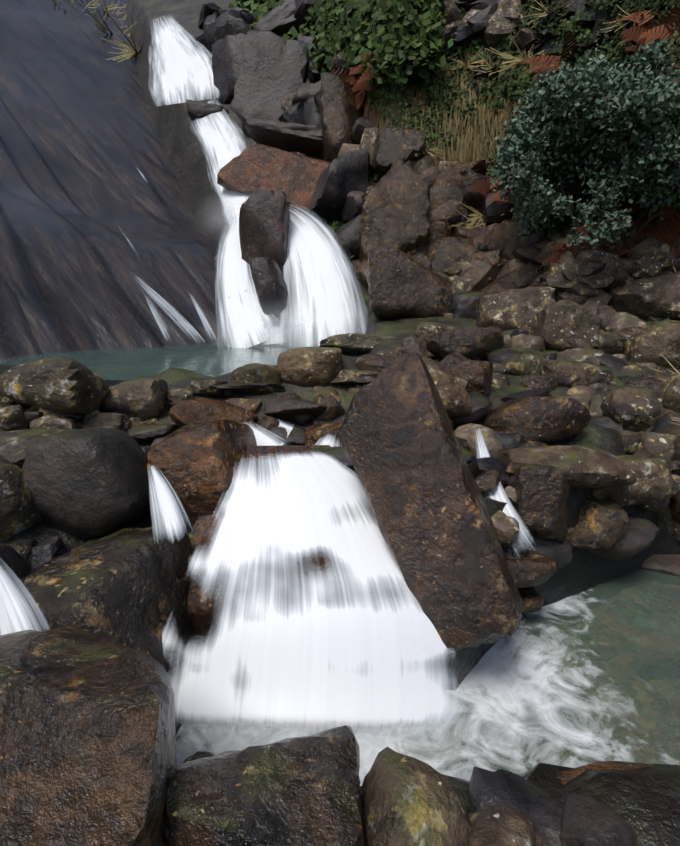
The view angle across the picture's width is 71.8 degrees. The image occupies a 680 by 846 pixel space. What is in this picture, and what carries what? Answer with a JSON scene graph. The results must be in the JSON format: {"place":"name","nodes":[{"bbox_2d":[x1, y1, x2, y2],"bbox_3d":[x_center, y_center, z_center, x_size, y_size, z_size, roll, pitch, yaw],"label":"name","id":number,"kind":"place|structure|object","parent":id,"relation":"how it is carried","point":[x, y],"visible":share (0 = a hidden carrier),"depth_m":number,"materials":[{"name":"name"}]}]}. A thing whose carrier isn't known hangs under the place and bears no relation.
{"place":"outdoors","nodes":[
{"label":"outdoors","id":0,"kind":"place"},
{"bbox_2d":[215,217,281,347],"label":"waterfall","id":1,"kind":"object","parent":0,"point":[237,282],"visible":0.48,"depth_m":7.65,"materials":[{"name":"liquid"}]},
{"bbox_2d":[0,0,679,845],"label":"terrain","id":2,"kind":"structure","parent":0,"point":[644,802],"depth_m":3.85,"materials":[{"name":"grey stone"}]},
{"bbox_2d":[0,0,218,385],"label":"rock face","id":3,"kind":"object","parent":2,"relation":"on","point":[81,143],"depth_m":10.37},
{"bbox_2d":[135,275,204,341],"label":"waterfall","id":4,"kind":"structure","parent":3,"relation":"on","point":[184,324],"depth_m":7.10,"materials":[{"name":"liquid"}]},
{"bbox_2d":[190,293,216,341],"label":"waterfall","id":5,"kind":"structure","parent":3,"relation":"on","point":[200,311],"depth_m":7.21,"materials":[{"name":"liquid"}]},
{"bbox_2d":[0,343,362,379],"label":"pool of water","id":6,"kind":"structure","parent":2,"relation":"on","point":[214,360],"depth_m":5.85,"materials":[{"name":"teal liquid"}]},
{"bbox_2d":[146,297,169,338],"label":"waterfall","id":7,"kind":"structure","parent":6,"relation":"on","point":[156,319],"depth_m":6.96,"materials":[{"name":"liquid"}]},
{"bbox_2d":[261,323,286,344],"bbox_3d":[-1.205,-2.336,7.909,0.504,1.903,1.723,-3,15,-13],"label":"water spray","id":8,"kind":"object","parent":6,"relation":"on","point":[271,338],"depth_m":7.41,"materials":[{"name":"liquid"}]},
{"bbox_2d":[275,204,367,347],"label":"waterfall","id":9,"kind":"object","parent":6,"relation":"on","point":[316,266],"visible":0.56,"depth_m":7.45,"materials":[{"name":"liquid"}]},
{"bbox_2d":[148,16,218,105],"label":"waterfall","id":10,"kind":"structure","parent":2,"relation":"on","point":[182,64],"depth_m":12.72,"materials":[{"name":"liquid"}]},
{"bbox_2d":[173,494,223,536],"bbox_3d":[-0.288,0.755,2.855,1.529,0.640,0.172,0,15,1],"label":"water spray","id":11,"kind":"object","parent":2,"relation":"on","point":[210,519],"depth_m":2.87,"materials":[{"name":"liquid"}]},
{"bbox_2d":[191,98,248,226],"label":"waterfall","id":12,"kind":"structure","parent":2,"relation":"on","point":[223,144],"depth_m":10.54,"materials":[{"name":"liquid"}]},
{"bbox_2d":[193,189,289,241],"bbox_3d":[-1.919,-3.947,8.998,2.057,1.222,0.328,0,15,1],"label":"waterfall spray","id":13,"kind":"object","parent":2,"relation":"on","point":[224,213],"visible":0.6,"depth_m":9.01,"materials":[{"name":"liquid"}]},
{"bbox_2d":[241,422,287,445],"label":"waterfall","id":14,"kind":"structure","parent":2,"relation":"on","point":[262,438],"depth_m":3.38,"materials":[{"name":"liquid"}]},
{"bbox_2d":[185,296,368,346],"bbox_3d":[-0.743,-1.369,7.168,3.291,1.222,0.328,0,15,1],"label":"waterfall spray","id":15,"kind":"object","parent":2,"relation":"on","point":[286,331],"visible":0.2,"depth_m":7.17,"materials":[{"name":"liquid"}]},
{"bbox_2d":[278,421,292,444],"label":"waterfall","id":16,"kind":"structure","parent":2,"relation":"on","point":[289,428],"depth_m":3.54,"materials":[{"name":"liquid"}]},
{"bbox_2d":[187,445,396,635],"bbox_3d":[-0.188,1.070,3.007,2.316,1.689,0.989,0,15,1],"label":"rock","id":17,"kind":"object","parent":2,"relation":"on","point":[200,612],"depth_m":2.63,"materials":[{"name":"brown stone"}]},
{"bbox_2d":[316,435,341,446],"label":"waterfall","id":18,"kind":"structure","parent":2,"relation":"on","point":[329,440],"depth_m":3.37,"materials":[{"name":"liquid"}]},
{"bbox_2d":[0,0,679,845],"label":"boulders","id":19,"kind":"object","parent":2,"relation":"on","point":[408,800],"depth_m":3.59,"materials":[{"name":"grey stone"}]},
{"bbox_2d":[0,72,679,845],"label":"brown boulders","id":20,"kind":"object","parent":2,"relation":"on","point":[86,726],"visible":0.67,"depth_m":2.33,"materials":[{"name":"brown stone"}]},
{"bbox_2d":[0,560,49,634],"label":"cascade","id":21,"kind":"object","parent":20,"relation":"attached to","point":[16,613],"visible":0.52,"depth_m":1.85,"materials":[{"name":"liquid"}]},
{"bbox_2d":[148,464,191,542],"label":"cascade","id":22,"kind":"object","parent":20,"relation":"on","point":[165,510],"visible":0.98,"depth_m":2.56,"materials":[{"name":"liquid"}]},
{"bbox_2d":[0,0,679,845],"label":"rocks","id":23,"kind":"object","parent":20,"relation":"on","point":[582,820],"depth_m":4.63,"materials":[{"name":"stone"}]},
{"bbox_2d":[474,429,533,554],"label":"waterfall","id":24,"kind":"structure","parent":20,"relation":"on","point":[498,494],"depth_m":3.01,"materials":[{"name":"liquid"}]},
{"bbox_2d":[4,52,679,845],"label":"rocks","id":25,"kind":"object","parent":2,"relation":"on","point":[602,524],"visible":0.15,"depth_m":6.46,"materials":[{"name":"stone"}]},
{"bbox_2d":[475,49,679,254],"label":"shrub branches","id":26,"kind":"object","parent":25,"relation":"on","point":[642,214],"visible":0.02,"depth_m":6.36,"materials":[{"name":"brown plant"}]},
{"bbox_2d":[51,0,679,426],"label":"hillside ground","id":27,"kind":"structure","parent":2,"relation":"on","point":[655,228],"depth_m":8.56,"materials":[{"name":"brown soil"}]},
{"bbox_2d":[176,569,679,785],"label":"pool of water","id":28,"kind":"structure","parent":2,"relation":"on","point":[591,675],"depth_m":2.46,"materials":[{"name":"green"}]},
{"bbox_2d":[162,451,463,736],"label":"waterfall","id":29,"kind":"structure","parent":28,"relation":"on","point":[316,655],"depth_m":2.30,"materials":[{"name":"liquid"}]},
{"bbox_2d":[163,628,503,728],"bbox_3d":[-0.173,1.284,2.302,2.065,0.598,0.160,0,15,1],"label":"water spray","id":30,"kind":"object","parent":28,"relation":"on","point":[400,723],"depth_m":2.28,"materials":[{"name":"liquid"}]},
{"bbox_2d":[229,0,679,371],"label":"vegetation leaves","id":31,"kind":"object","parent":2,"relation":"on","point":[608,136],"visible":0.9,"depth_m":6.30,"materials":[{"name":"green plant"}]}
]}

